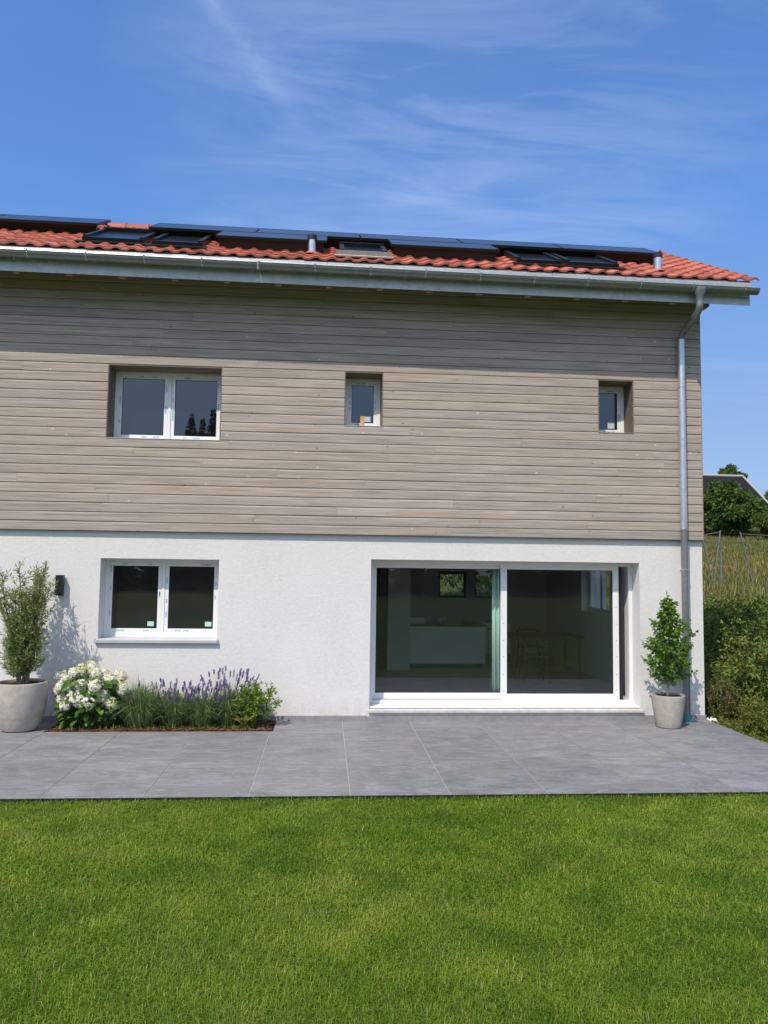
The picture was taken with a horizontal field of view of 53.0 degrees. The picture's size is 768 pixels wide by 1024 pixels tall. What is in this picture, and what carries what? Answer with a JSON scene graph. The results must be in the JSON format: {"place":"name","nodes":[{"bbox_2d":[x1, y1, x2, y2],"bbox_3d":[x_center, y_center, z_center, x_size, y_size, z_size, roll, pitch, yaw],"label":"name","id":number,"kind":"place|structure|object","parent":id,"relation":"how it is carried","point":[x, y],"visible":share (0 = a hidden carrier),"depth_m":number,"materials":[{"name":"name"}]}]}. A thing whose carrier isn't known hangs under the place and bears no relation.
{"place":"outdoors","nodes":[
{"label":"outdoors","id":0,"kind":"place"},
{"bbox_2d":[360,416,363,425],"bbox_3d":[-0.299,-1.248,10.624,0.058,0.146,0.034,1,-4,-4],"label":"timber block","id":1,"kind":"object","parent":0,"point":[361,420],"depth_m":10.61,"materials":[{"name":"orange wood"}]},
{"bbox_2d":[376,568,380,668],"bbox_3d":[-0.785,1.909,14.896,1.380,2.179,0.632,1,-4,-4],"label":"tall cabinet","id":2,"kind":"object","parent":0,"point":[378,618],"visible":0.19,"depth_m":14.65,"materials":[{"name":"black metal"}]},
{"bbox_2d":[0,720,767,798],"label":"terrace","id":3,"kind":"structure","parent":0,"point":[309,758],"depth_m":8.12,"materials":[{"name":"grey tile"}]},
{"bbox_2d":[0,678,48,731],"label":"plant pot","id":4,"kind":"object","parent":3,"relation":"on","point":[22,707],"visible":0.97,"depth_m":9.21,"materials":[{"name":"stone"}]},
{"bbox_2d":[0,557,57,684],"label":"olive tree","id":5,"kind":"object","parent":4,"relation":"on","point":[21,642],"visible":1,"depth_m":9.45,"materials":[{"name":"green plant"}]},
{"bbox_2d":[651,692,684,728],"bbox_3d":[3.731,2.607,10.107,0.426,0.420,0.426,1,-4,-4],"label":"plant pot","id":6,"kind":"object","parent":3,"relation":"on","point":[668,711],"visible":1,"depth_m":9.96,"materials":[{"name":"stone"}]},
{"bbox_2d":[639,592,698,695],"bbox_3d":[3.786,1.742,10.204,0.782,1.384,0.702,1,-4,-4],"label":"potted tree","id":7,"kind":"object","parent":6,"relation":"on","point":[659,640],"visible":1,"depth_m":10.12,"materials":[{"name":"green plant"}]},
{"bbox_2d":[0,527,767,1023],"bbox_3d":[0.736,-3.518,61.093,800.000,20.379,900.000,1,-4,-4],"label":"ground","id":8,"kind":"structure","parent":0,"point":[444,923],"depth_m":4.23,"materials":[{"name":"green plant"}]},
{"bbox_2d":[44,720,275,731],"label":"bark mulch","id":9,"kind":"object","parent":8,"relation":"on","point":[262,726],"visible":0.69,"depth_m":9.54,"materials":[{"name":"brown wood"}]},
{"bbox_2d":[51,659,128,728],"bbox_3d":[-3.700,2.293,9.685,0.961,0.824,0.782,1,-4,-4],"label":"hydrangea","id":10,"kind":"object","parent":9,"relation":"on","point":[69,695],"visible":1,"depth_m":9.54,"materials":[{"name":"white plant"}]},
{"bbox_2d":[85,674,182,726],"bbox_3d":[-3.088,2.348,9.740,1.494,0.688,1.332,1,-4,-4],"label":"lavender","id":11,"kind":"object","parent":9,"relation":"on","point":[134,707],"visible":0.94,"depth_m":9.59,"materials":[{"name":"green plant"}]},
{"bbox_2d":[55,722,250,730],"bbox_3d":[-2.848,2.654,9.592,2.478,0.081,0.383,1,-4,-4],"label":"bed ground cover","id":12,"kind":"object","parent":9,"relation":"on","point":[100,724],"visible":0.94,"depth_m":9.55,"materials":[{"name":"brown soil"}]},
{"bbox_2d":[146,677,209,726],"bbox_3d":[-2.655,2.398,9.797,0.989,0.607,1.142,-3,-6,44],"label":"lavender","id":13,"kind":"object","parent":9,"relation":"on","point":[168,715],"visible":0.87,"depth_m":9.66,"materials":[{"name":"green plant"}]},
{"bbox_2d":[173,679,232,726],"bbox_3d":[-2.280,2.416,9.763,1.008,0.575,1.028,1,-4,-4],"label":"lavender","id":14,"kind":"object","parent":9,"relation":"on","point":[202,718],"visible":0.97,"depth_m":9.65,"materials":[{"name":"green plant"}]},
{"bbox_2d":[200,666,265,725],"bbox_3d":[-2.000,2.349,9.865,1.230,0.733,1.088,-2,-5,31],"label":"lavender","id":15,"kind":"object","parent":9,"relation":"on","point":[223,717],"visible":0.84,"depth_m":9.79,"materials":[{"name":"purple plant"}]},
{"bbox_2d":[233,713,258,727],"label":"yellow fern","id":16,"kind":"object","parent":9,"relation":"on","point":[242,721],"visible":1,"depth_m":9.57,"materials":[{"name":"plant"}]},
{"bbox_2d":[227,679,282,727],"bbox_3d":[-1.671,2.438,9.857,0.679,0.628,0.621,3,-5,-28],"label":"green shrub","id":17,"kind":"object","parent":9,"relation":"on","point":[255,701],"visible":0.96,"depth_m":9.77,"materials":[{"name":"green plant"}]},
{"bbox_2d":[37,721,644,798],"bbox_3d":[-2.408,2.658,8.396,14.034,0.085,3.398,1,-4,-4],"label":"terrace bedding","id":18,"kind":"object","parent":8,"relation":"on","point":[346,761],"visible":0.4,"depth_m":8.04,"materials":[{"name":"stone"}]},
{"bbox_2d":[0,214,760,722],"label":"house","id":19,"kind":"structure","parent":8,"relation":"on","point":[202,472],"depth_m":10.49,"materials":[{"name":"paint"}]},
{"bbox_2d":[55,575,64,595],"bbox_3d":[-4.224,0.956,10.039,0.093,0.270,0.104,1,-4,-4],"label":"wall lamp","id":20,"kind":"object","parent":19,"relation":"attached to","point":[59,584],"visible":1,"depth_m":9.99,"materials":[{"name":"black metal"}]},
{"bbox_2d":[74,227,157,244],"bbox_3d":[-3.644,-3.849,10.745,0.940,0.706,1.139,1,-4,-4],"label":"roof window","id":21,"kind":"structure","parent":19,"relation":"in","point":[111,235],"depth_m":10.59,"materials":[{"name":"black glass"}]},
{"bbox_2d":[94,558,218,642],"bbox_3d":[-2.994,1.183,10.323,1.587,1.101,0.405,1,-4,-4],"label":"window","id":22,"kind":"structure","parent":19,"relation":"in","point":[115,635],"depth_m":10.41,"materials":[{"name":"white plastic"}]},
{"bbox_2d":[106,371,220,440],"bbox_3d":[-2.955,-1.447,10.519,1.500,0.986,0.431,1,-4,-4],"label":"window","id":23,"kind":"structure","parent":19,"relation":"in","point":[170,379],"depth_m":10.64,"materials":[{"name":"white plastic"}]},
{"bbox_2d":[144,233,212,248],"bbox_3d":[-2.792,-3.790,10.727,0.800,0.677,1.086,1,-4,-4],"label":"roof window","id":24,"kind":"structure","parent":19,"relation":"in","point":[164,240],"depth_m":10.32,"materials":[{"name":"black glass"}]},
{"bbox_2d":[344,378,382,426],"bbox_3d":[-0.292,-1.521,10.730,0.523,0.737,0.431,1,-4,-4],"label":"window","id":25,"kind":"structure","parent":19,"relation":"in","point":[375,383],"depth_m":10.85,"materials":[{"name":"white plastic"}]},
{"bbox_2d":[335,242,392,258],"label":"roof window","id":26,"kind":"structure","parent":19,"relation":"in","point":[351,249],"depth_m":10.42,"materials":[{"name":"silver metal"}]},
{"bbox_2d":[439,572,465,597],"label":"window","id":27,"kind":"structure","parent":19,"relation":"in","point":[464,573],"depth_m":17.09,"materials":[{"name":"black metal"}]},
{"bbox_2d":[475,572,491,597],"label":"window","id":28,"kind":"structure","parent":19,"relation":"in","point":[477,573],"depth_m":17.13,"materials":[{"name":"black metal"}]},
{"bbox_2d":[479,622,510,661],"bbox_3d":[2.329,2.746,16.291,0.630,0.799,0.408,1,-4,-4],"label":"cabinet","id":29,"kind":"object","parent":19,"relation":"on","point":[488,648],"visible":0.27,"depth_m":16.11,"materials":[{"name":"paint"}]},
{"bbox_2d":[492,570,499,691],"bbox_3d":[1.624,1.630,10.927,0.185,2.160,0.039,1,-4,-4],"label":"curtain","id":30,"kind":"object","parent":19,"relation":"hanging from","point":[495,630],"visible":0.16,"depth_m":10.92,"materials":[{"name":"fabric"}]},
{"bbox_2d":[368,560,643,712],"bbox_3d":[1.668,1.706,10.672,3.776,2.040,0.455,1,-4,-4],"label":"sliding door","id":31,"kind":"structure","parent":19,"relation":"in","point":[502,699],"depth_m":10.75,"materials":[{"name":"white plastic"}]},
{"bbox_2d":[516,628,544,670],"bbox_3d":[2.842,2.673,15.020,0.474,0.769,0.522,1,-4,-4],"label":"dining chair","id":32,"kind":"object","parent":19,"relation":"on","point":[537,646],"visible":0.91,"depth_m":15.13,"materials":[{"name":"brown wood"}]},
{"bbox_2d":[517,638,550,683],"bbox_3d":[2.580,2.534,13.226,0.474,0.768,0.521,1,-4,-4],"label":"dining chair","id":33,"kind":"object","parent":19,"relation":"on","point":[540,655],"visible":1,"depth_m":13.07,"materials":[{"name":"brown wood"}]},
{"bbox_2d":[502,250,569,266],"bbox_3d":[2.123,-3.667,11.095,0.780,0.676,1.086,1,-4,-4],"label":"roof window","id":34,"kind":"structure","parent":19,"relation":"in","point":[543,259],"depth_m":10.75,"materials":[{"name":"black glass"}]},
{"bbox_2d":[507,632,584,678],"bbox_3d":[2.876,2.620,14.134,1.330,0.739,1.000,1,-4,-4],"label":"dining table","id":35,"kind":"object","parent":19,"relation":"on","point":[513,636],"visible":0.73,"depth_m":13.74,"materials":[{"name":"brown wood"}]},
{"bbox_2d":[549,252,626,269],"bbox_3d":[2.871,-3.648,11.151,0.880,0.677,1.086,1,-4,-4],"label":"roof window","id":36,"kind":"structure","parent":19,"relation":"in","point":[597,261],"depth_m":10.73,"materials":[{"name":"black glass"}]},
{"bbox_2d":[589,571,609,613],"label":"window","id":37,"kind":"structure","parent":19,"relation":"in","point":[602,609],"depth_m":14.14,"materials":[{"name":"grey glass"}]},
{"bbox_2d":[598,386,633,433],"bbox_3d":[3.234,-1.456,10.996,0.506,0.737,0.431,1,-4,-4],"label":"window","id":38,"kind":"structure","parent":19,"relation":"in","point":[619,391],"depth_m":11.13,"materials":[{"name":"white plastic"}]},
{"bbox_2d":[0,792,767,803],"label":"terrace edging","id":39,"kind":"object","parent":8,"relation":"on","point":[178,799],"visible":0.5,"depth_m":6.86,"materials":[{"name":"black metal"}]},
{"bbox_2d":[440,574,491,595],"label":"hedge bush","id":40,"kind":"object","parent":8,"relation":"on","point":[482,580],"visible":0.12,"depth_m":22.50,"materials":[{"name":"green plant"}]},
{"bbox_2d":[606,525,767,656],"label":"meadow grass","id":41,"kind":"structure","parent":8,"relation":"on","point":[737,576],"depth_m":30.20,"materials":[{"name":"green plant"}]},
{"bbox_2d":[703,541,713,582],"bbox_3d":[10.258,1.859,24.212,0.486,2.042,0.056,1,-4,-4],"label":"trellis pole","id":42,"kind":"object","parent":8,"relation":"on","point":[707,560],"visible":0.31,"depth_m":24.21,"materials":[{"name":"metal"}]},
{"bbox_2d":[706,717,717,723],"bbox_3d":[4.509,2.861,10.586,0.133,0.108,0.146,1,-4,-4],"label":"plastic scrap","id":43,"kind":"object","parent":8,"relation":"on","point":[711,719],"visible":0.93,"depth_m":10.58,"materials":[{"name":"white plastic"}]},
{"bbox_2d":[713,530,720,584],"bbox_3d":[10.495,1.727,24.340,0.383,2.309,0.056,1,-4,-4],"label":"trellis pole","id":44,"kind":"object","parent":8,"relation":"on","point":[717,556],"visible":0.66,"depth_m":24.35,"materials":[{"name":"metal"}]},
{"bbox_2d":[720,549,722,584],"bbox_3d":[10.700,2.031,24.434,0.080,1.690,0.071,1,-4,-4],"label":"trellis pole","id":45,"kind":"object","parent":8,"relation":"on","point":[721,566],"visible":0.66,"depth_m":24.43,"materials":[{"name":"metal"}]},
{"bbox_2d":[706,478,738,536],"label":"broadleaf tree","id":46,"kind":"object","parent":8,"relation":"on","point":[715,522],"visible":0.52,"depth_m":55.78,"materials":[{"name":"green plant"}]},
{"bbox_2d":[704,668,743,720],"bbox_3d":[4.795,2.581,10.918,0.595,0.789,0.806,2,-4,-16],"label":"russet shrub","id":47,"kind":"object","parent":8,"relation":"on","point":[726,700],"visible":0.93,"depth_m":10.85,"materials":[{"name":"plant"}]},
{"bbox_2d":[717,463,747,478],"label":"broadleaf tree","id":48,"kind":"object","parent":8,"relation":"on","point":[729,469],"visible":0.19,"depth_m":94.01,"materials":[{"name":"green plant"}]},
{"bbox_2d":[703,483,767,535],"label":"broadleaf tree","id":49,"kind":"object","parent":8,"relation":"on","point":[747,506],"visible":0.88,"depth_m":55.34,"materials":[{"name":"green plant"}]},
{"bbox_2d":[703,474,767,503],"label":"house","id":50,"kind":"structure","parent":8,"relation":"on","point":[744,482],"depth_m":76.73,"materials":[{"name":"stone"}]},
{"bbox_2d":[703,584,767,724],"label":"hedge","id":51,"kind":"object","parent":8,"relation":"on","point":[740,631],"visible":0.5,"depth_m":12.58,"materials":[{"name":"green plant"}]},
{"bbox_2d":[704,652,767,716],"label":"arching shrub","id":52,"kind":"object","parent":8,"relation":"on","point":[749,685],"visible":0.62,"depth_m":11.15,"materials":[{"name":"green plant"}]},
{"bbox_2d":[705,696,767,743],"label":"bank ground cover","id":53,"kind":"object","parent":8,"relation":"on","point":[737,723],"visible":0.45,"depth_m":10.28,"materials":[{"name":"green plant"}]},
{"bbox_2d":[739,532,753,584],"bbox_3d":[11.526,1.754,24.317,0.586,2.266,0.056,1,-4,-4],"label":"trellis pole","id":54,"kind":"object","parent":8,"relation":"on","point":[746,558],"visible":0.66,"depth_m":24.32,"materials":[{"name":"metal"}]},
{"bbox_2d":[729,692,767,736],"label":"shrub","id":55,"kind":"object","parent":8,"relation":"on","point":[754,718],"visible":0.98,"depth_m":9.97,"materials":[{"name":"green plant"}]},
{"bbox_2d":[748,512,767,538],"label":"bush","id":56,"kind":"object","parent":8,"relation":"on","point":[759,520],"visible":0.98,"depth_m":51.90,"materials":[{"name":"green plant"}]},
{"bbox_2d":[764,490,767,513],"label":"broadleaf tree","id":57,"kind":"object","parent":8,"relation":"on","point":[766,495],"visible":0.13,"depth_m":83.38,"materials":[{"name":"green plant"}]},
{"bbox_2d":[0,0,767,496],"label":"sky","id":58,"kind":"structure","parent":0,"point":[614,123],"materials":[{"name":"blue"}]},
{"bbox_2d":[410,622,486,667],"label":"kitchen island","id":59,"kind":"structure","parent":0,"point":[450,645],"depth_m":15.02,"materials":[{"name":"paint"}]},
{"bbox_2d":[410,617,424,623],"bbox_3d":[0.631,2.146,15.279,0.350,0.129,0.250,1,-4,-4],"label":"storage box","id":60,"kind":"object","parent":59,"relation":"on","point":[417,620],"visible":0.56,"depth_m":15.16,"materials":[{"name":"paint"}]},
{"bbox_2d":[434,617,446,623],"bbox_3d":[1.127,2.151,15.292,0.250,0.135,0.250,1,-4,-4],"label":"bowl","id":61,"kind":"object","parent":59,"relation":"on","point":[440,620],"visible":1,"depth_m":15.20,"materials":[{"name":"ceramic"}]},
{"bbox_2d":[462,621,477,623],"bbox_3d":[1.714,2.207,15.343,0.330,0.045,0.330,1,-4,-4],"label":"platter","id":62,"kind":"object","parent":59,"relation":"on","point":[470,622],"visible":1,"depth_m":15.23,"materials":[{"name":"brown wood"}]}
]}

